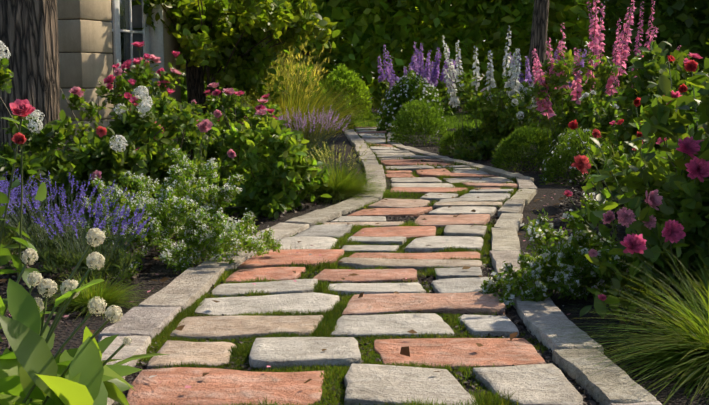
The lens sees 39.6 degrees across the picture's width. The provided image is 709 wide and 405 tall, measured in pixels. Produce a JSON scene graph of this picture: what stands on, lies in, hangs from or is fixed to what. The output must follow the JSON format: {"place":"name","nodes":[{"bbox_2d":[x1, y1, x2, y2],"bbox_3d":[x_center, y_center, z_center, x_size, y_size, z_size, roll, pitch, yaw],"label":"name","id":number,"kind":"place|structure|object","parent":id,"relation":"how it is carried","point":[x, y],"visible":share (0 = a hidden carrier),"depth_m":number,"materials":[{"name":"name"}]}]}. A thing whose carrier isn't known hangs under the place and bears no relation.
{"place":"outdoors","nodes":[
{"label":"outdoors","id":0,"kind":"place"},
{"bbox_2d":[0,80,708,404],"bbox_3d":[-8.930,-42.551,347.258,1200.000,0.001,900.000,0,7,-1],"label":"ground","id":1,"kind":"structure","parent":0,"point":[148,279],"depth_m":4.65,"materials":[{"name":"soil"}]},
{"bbox_2d":[0,99,46,341],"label":"flowering plant","id":2,"kind":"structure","parent":1,"relation":"on","point":[22,109],"depth_m":2.60,"materials":[{"name":"green plant"}]},
{"bbox_2d":[0,0,59,203],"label":"tree","id":3,"kind":"object","parent":1,"relation":"on","point":[29,33],"depth_m":7.65,"materials":[{"name":"brown wood"}]},
{"bbox_2d":[0,171,134,273],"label":"lavender","id":4,"kind":"object","parent":1,"relation":"on","point":[44,245],"visible":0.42,"depth_m":4.81,"materials":[{"name":"purple plant"}]},
{"bbox_2d":[60,93,133,149],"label":"shrub","id":5,"kind":"object","parent":1,"relation":"on","point":[123,98],"visible":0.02,"depth_m":9.37,"materials":[{"name":"green plant"}]},
{"bbox_2d":[57,0,180,155],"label":"house","id":6,"kind":"structure","parent":1,"relation":"on","point":[96,38],"depth_m":9.07,"materials":[{"name":"stone"}]},
{"bbox_2d":[27,148,282,281],"bbox_3d":[-1.008,0.053,5.264,1.365,0.682,1.128,5,8,32],"label":"flowering shrub","id":7,"kind":"object","parent":1,"relation":"on","point":[166,222],"visible":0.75,"depth_m":5.13,"materials":[{"name":"green plant"}]},
{"bbox_2d":[67,41,250,205],"bbox_3d":[-1.474,-0.513,7.058,1.415,1.269,1.286,-6,9,-41],"label":"rose bush","id":8,"kind":"object","parent":1,"relation":"on","point":[171,114],"visible":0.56,"depth_m":7.02,"materials":[{"name":"green plant"}]},
{"bbox_2d":[91,68,256,211],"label":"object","id":9,"kind":"object","parent":8,"relation":"on","point":[204,126],"visible":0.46,"depth_m":7.14,"materials":[{"name":"green plant"}]},
{"bbox_2d":[136,0,340,164],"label":"tree","id":10,"kind":"object","parent":1,"relation":"on","point":[211,29],"visible":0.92,"depth_m":10.10,"materials":[{"name":"green plant"}]},
{"bbox_2d":[180,47,315,143],"bbox_3d":[-1.859,-1.446,13.772,2.713,1.529,2.590,0,7,-1],"label":"hedge","id":11,"kind":"object","parent":1,"relation":"on","point":[183,91],"visible":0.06,"depth_m":13.16,"materials":[{"name":"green plant"}]},
{"bbox_2d":[188,118,330,220],"bbox_3d":[-0.693,-0.205,7.136,1.061,0.834,0.915,0,7,-1],"label":"leafy bush","id":12,"kind":"object","parent":1,"relation":"on","point":[278,174],"visible":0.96,"depth_m":6.92,"materials":[{"name":"green plant"}]},
{"bbox_2d":[273,61,322,87],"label":"ornamental grass","id":13,"kind":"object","parent":1,"relation":"on","point":[310,71],"depth_m":23.46,"materials":[{"name":"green plant"}]},
{"bbox_2d":[197,35,404,151],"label":"feather grass","id":14,"kind":"object","parent":1,"relation":"on","point":[285,101],"depth_m":10.66,"materials":[{"name":"green plant"}]},
{"bbox_2d":[275,73,332,108],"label":"ornamental grass","id":15,"kind":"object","parent":1,"relation":"on","point":[316,88],"depth_m":19.57,"materials":[{"name":"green plant"}]},
{"bbox_2d":[279,105,350,167],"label":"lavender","id":16,"kind":"object","parent":1,"relation":"on","point":[310,150],"visible":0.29,"depth_m":9.91,"materials":[{"name":"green plant"}]},
{"bbox_2d":[315,105,357,131],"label":"plant","id":17,"kind":"object","parent":1,"relation":"on","point":[350,126],"visible":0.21,"depth_m":18.26,"materials":[{"name":"green plant"}]},
{"bbox_2d":[322,63,372,120],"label":"round hedge","id":18,"kind":"object","parent":1,"relation":"on","point":[344,73],"visible":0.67,"depth_m":22.09,"materials":[{"name":"green plant"}]},
{"bbox_2d":[298,139,402,205],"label":"ornamental grass","id":19,"kind":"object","parent":1,"relation":"on","point":[342,185],"depth_m":7.94,"materials":[{"name":"green plant"}]},
{"bbox_2d":[0,147,705,404],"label":"mulch chips","id":20,"kind":"object","parent":1,"relation":"on","point":[406,219],"visible":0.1,"depth_m":4.87,"materials":[{"name":"brown wood"}]},
{"bbox_2d":[0,168,46,244],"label":"lavender","id":21,"kind":"object","parent":20,"relation":"on","point":[8,234],"visible":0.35,"depth_m":5.08,"materials":[{"name":"purple plant"}]},
{"bbox_2d":[0,40,163,238],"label":"hydrangea bush","id":22,"kind":"object","parent":20,"relation":"on","point":[109,158],"visible":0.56,"depth_m":6.31,"materials":[{"name":"green plant"}]},
{"bbox_2d":[0,227,169,404],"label":"white allium flowers","id":23,"kind":"object","parent":20,"relation":"on","point":[33,371],"visible":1,"depth_m":1.65,"materials":[{"name":"green plant"}]},
{"bbox_2d":[31,199,150,281],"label":"lavender","id":24,"kind":"object","parent":20,"relation":"on","point":[115,263],"visible":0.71,"depth_m":4.51,"materials":[{"name":"purple plant"}]},
{"bbox_2d":[32,269,149,319],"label":"grass clump","id":25,"kind":"object","parent":20,"relation":"on","point":[110,295],"depth_m":4.18,"materials":[{"name":"green plant"}]},
{"bbox_2d":[60,63,161,185],"bbox_3d":[-2.008,-0.558,8.204,1.239,1.198,1.083,-2,7,-13],"label":"rose bush","id":26,"kind":"object","parent":20,"relation":"on","point":[122,89],"visible":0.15,"depth_m":8.16,"materials":[{"name":"green plant"}]},
{"bbox_2d":[188,82,282,154],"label":"rose bush","id":27,"kind":"object","parent":20,"relation":"on","point":[212,102],"visible":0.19,"depth_m":9.05,"materials":[{"name":"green plant"}]},
{"bbox_2d":[196,88,304,197],"bbox_3d":[-0.929,-0.416,8.035,1.096,1.031,0.989,0,7,-1],"label":"rose bush","id":28,"kind":"object","parent":20,"relation":"on","point":[214,150],"visible":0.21,"depth_m":7.90,"materials":[{"name":"green plant"}]},
{"bbox_2d":[452,84,550,161],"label":"shrub","id":29,"kind":"object","parent":20,"relation":"on","point":[486,142],"visible":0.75,"depth_m":11.82,"materials":[{"name":"green plant"}]},
{"bbox_2d":[574,90,635,199],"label":"shrub","id":30,"kind":"object","parent":20,"relation":"on","point":[591,109],"visible":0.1,"depth_m":7.53,"materials":[{"name":"green plant"}]},
{"bbox_2d":[596,119,675,227],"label":"rose bush","id":31,"kind":"object","parent":20,"relation":"on","point":[623,171],"visible":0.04,"depth_m":5.91,"materials":[{"name":"green plant"}]},
{"bbox_2d":[600,40,708,153],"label":"shrub","id":32,"kind":"object","parent":20,"relation":"on","point":[651,66],"visible":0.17,"depth_m":6.84,"materials":[{"name":"green plant"}]},
{"bbox_2d":[620,57,708,323],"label":"dahlia foliage","id":33,"kind":"object","parent":20,"relation":"on","point":[703,113],"visible":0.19,"depth_m":4.09,"materials":[{"name":"green plant"}]},
{"bbox_2d":[701,81,708,99],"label":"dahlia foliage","id":34,"kind":"object","parent":20,"relation":"on","point":[703,84],"visible":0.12,"depth_m":4.94,"materials":[{"name":"green plant"}]},
{"bbox_2d":[112,125,595,404],"bbox_3d":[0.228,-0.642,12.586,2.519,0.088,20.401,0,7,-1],"label":"grass","id":35,"kind":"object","parent":1,"relation":"on","point":[330,318],"visible":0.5,"depth_m":3.83,"materials":[{"name":"green plant"}]},
{"bbox_2d":[126,125,582,404],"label":"path flagstones","id":36,"kind":"object","parent":35,"relation":"on","point":[531,376],"visible":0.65,"depth_m":3.90,"materials":[{"name":"grey stone"}]},
{"bbox_2d":[0,162,690,387],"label":"fallen petals","id":37,"kind":"object","parent":36,"relation":"on","point":[405,351],"visible":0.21,"depth_m":4.27,"materials":[{"name":"plant"}]},
{"bbox_2d":[98,123,661,404],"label":"path kerb stones","id":38,"kind":"object","parent":35,"relation":"on","point":[143,323],"visible":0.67,"depth_m":4.07,"materials":[{"name":"grey stone"}]},
{"bbox_2d":[342,4,428,76],"bbox_3d":[0.452,-9.387,32.180,10.664,13.050,10.687,0,7,-1],"label":"tree","id":39,"kind":"object","parent":1,"relation":"on","point":[392,8],"depth_m":33.38,"materials":[{"name":"green plant"}]},
{"bbox_2d":[180,0,591,111],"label":"hedge belt","id":40,"kind":"object","parent":1,"relation":"on","point":[476,30],"visible":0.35,"depth_m":27.01,"materials":[{"name":"green plant"}]},
{"bbox_2d":[376,69,446,133],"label":"white flower bush","id":41,"kind":"object","parent":1,"relation":"on","point":[413,86],"visible":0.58,"depth_m":17.69,"materials":[{"name":"green plant"}]},
{"bbox_2d":[377,42,456,114],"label":"purple delphiniums","id":42,"kind":"object","parent":1,"relation":"on","point":[418,66],"visible":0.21,"depth_m":21.59,"materials":[{"name":"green plant"}]},
{"bbox_2d":[389,99,452,146],"bbox_3d":[1.006,-1.181,14.662,1.024,0.740,0.992,0,7,-1],"label":"mound","id":43,"kind":"object","parent":1,"relation":"on","point":[414,111],"visible":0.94,"depth_m":14.52,"materials":[{"name":"green plant"}]},
{"bbox_2d":[436,125,475,155],"bbox_3d":[1.397,-0.788,12.608,0.683,0.440,0.657,0,7,-1],"label":"mound","id":44,"kind":"object","parent":1,"relation":"on","point":[456,135],"visible":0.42,"depth_m":12.51,"materials":[{"name":"green plant"}]},
{"bbox_2d":[286,0,707,102],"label":"tree belt","id":45,"kind":"object","parent":1,"relation":"on","point":[587,39],"depth_m":40.62,"materials":[{"name":"green plant"}]},
{"bbox_2d":[442,26,555,156],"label":"white delphiniums","id":46,"kind":"object","parent":1,"relation":"on","point":[511,74],"visible":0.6,"depth_m":12.21,"materials":[{"name":"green plant"}]},
{"bbox_2d":[477,82,567,142],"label":"flowering plant","id":47,"kind":"object","parent":1,"relation":"on","point":[559,106],"visible":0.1,"depth_m":15.31,"materials":[{"name":"green plant"}]},
{"bbox_2d":[490,125,559,172],"bbox_3d":[1.845,-0.581,10.631,0.821,0.521,0.765,0,7,-1],"label":"mound","id":48,"kind":"object","parent":1,"relation":"on","point":[515,140],"visible":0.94,"depth_m":10.49,"materials":[{"name":"green plant"}]},
{"bbox_2d":[525,0,548,123],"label":"tree","id":49,"kind":"object","parent":1,"relation":"on","point":[538,39],"visible":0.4,"depth_m":19.67,"materials":[{"name":"brown plant"}]},
{"bbox_2d":[509,49,586,121],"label":"purple delphiniums","id":50,"kind":"object","parent":1,"relation":"on","point":[528,75],"visible":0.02,"depth_m":19.60,"materials":[{"name":"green plant"}]},
{"bbox_2d":[536,125,591,161],"bbox_3d":[2.563,-0.728,11.416,0.898,0.618,0.904,0,7,-1],"label":"mound","id":51,"kind":"object","parent":1,"relation":"on","point":[554,136],"visible":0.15,"depth_m":11.33,"materials":[{"name":"green plant"}]},
{"bbox_2d":[479,192,653,308],"bbox_3d":[0.966,0.250,4.403,0.841,0.557,0.665,0,7,-1],"label":"flowering shrub","id":52,"kind":"object","parent":1,"relation":"on","point":[564,266],"visible":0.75,"depth_m":4.29,"materials":[{"name":"green plant"}]},
{"bbox_2d":[538,127,615,186],"bbox_3d":[2.173,-0.438,9.238,0.853,0.576,0.852,4,8,27],"label":"mound","id":53,"kind":"object","parent":1,"relation":"on","point":[565,147],"visible":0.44,"depth_m":9.15,"materials":[{"name":"green plant"}]},
{"bbox_2d":[526,0,658,173],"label":"pink spires","id":54,"kind":"object","parent":1,"relation":"on","point":[560,74],"visible":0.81,"depth_m":9.96,"materials":[{"name":"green plant"}]},
{"bbox_2d":[508,245,708,404],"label":"ornamental grass","id":55,"kind":"object","parent":1,"relation":"on","point":[690,343],"depth_m":3.35,"materials":[{"name":"green plant"}]},
{"bbox_2d":[587,0,680,124],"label":"pink spires","id":56,"kind":"object","parent":1,"relation":"on","point":[627,79],"visible":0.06,"depth_m":11.19,"materials":[{"name":"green plant"}]},
{"bbox_2d":[564,55,708,324],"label":"dahlias","id":57,"kind":"object","parent":1,"relation":"on","point":[641,239],"visible":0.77,"depth_m":4.00,"materials":[{"name":"green plant"}]},
{"bbox_2d":[578,49,698,179],"bbox_3d":[3.163,-0.707,8.976,1.504,1.356,1.809,-5,9,-35],"label":"yellow green shrub","id":58,"kind":"object","parent":1,"relation":"on","point":[675,53],"depth_m":8.73,"materials":[{"name":"green plant"}]},
{"bbox_2d":[586,0,708,95],"bbox_3d":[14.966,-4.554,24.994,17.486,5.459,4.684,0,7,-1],"label":"spires","id":59,"kind":"object","parent":1,"relation":"on","point":[693,26],"visible":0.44,"depth_m":23.72,"materials":[{"name":"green plant"}]},
{"bbox_2d":[624,74,708,284],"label":"dahlia foliage","id":60,"kind":"object","parent":1,"relation":"on","point":[662,119],"visible":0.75,"depth_m":4.09,"materials":[{"name":"green plant"}]},
{"bbox_2d":[335,112,555,128],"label":"lawn grass","id":61,"kind":"structure","parent":0,"point":[453,120],"depth_m":21.27,"materials":[{"name":"green plant"}]},
{"bbox_2d":[334,8,695,79],"label":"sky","id":62,"kind":"structure","parent":0,"point":[695,8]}
]}

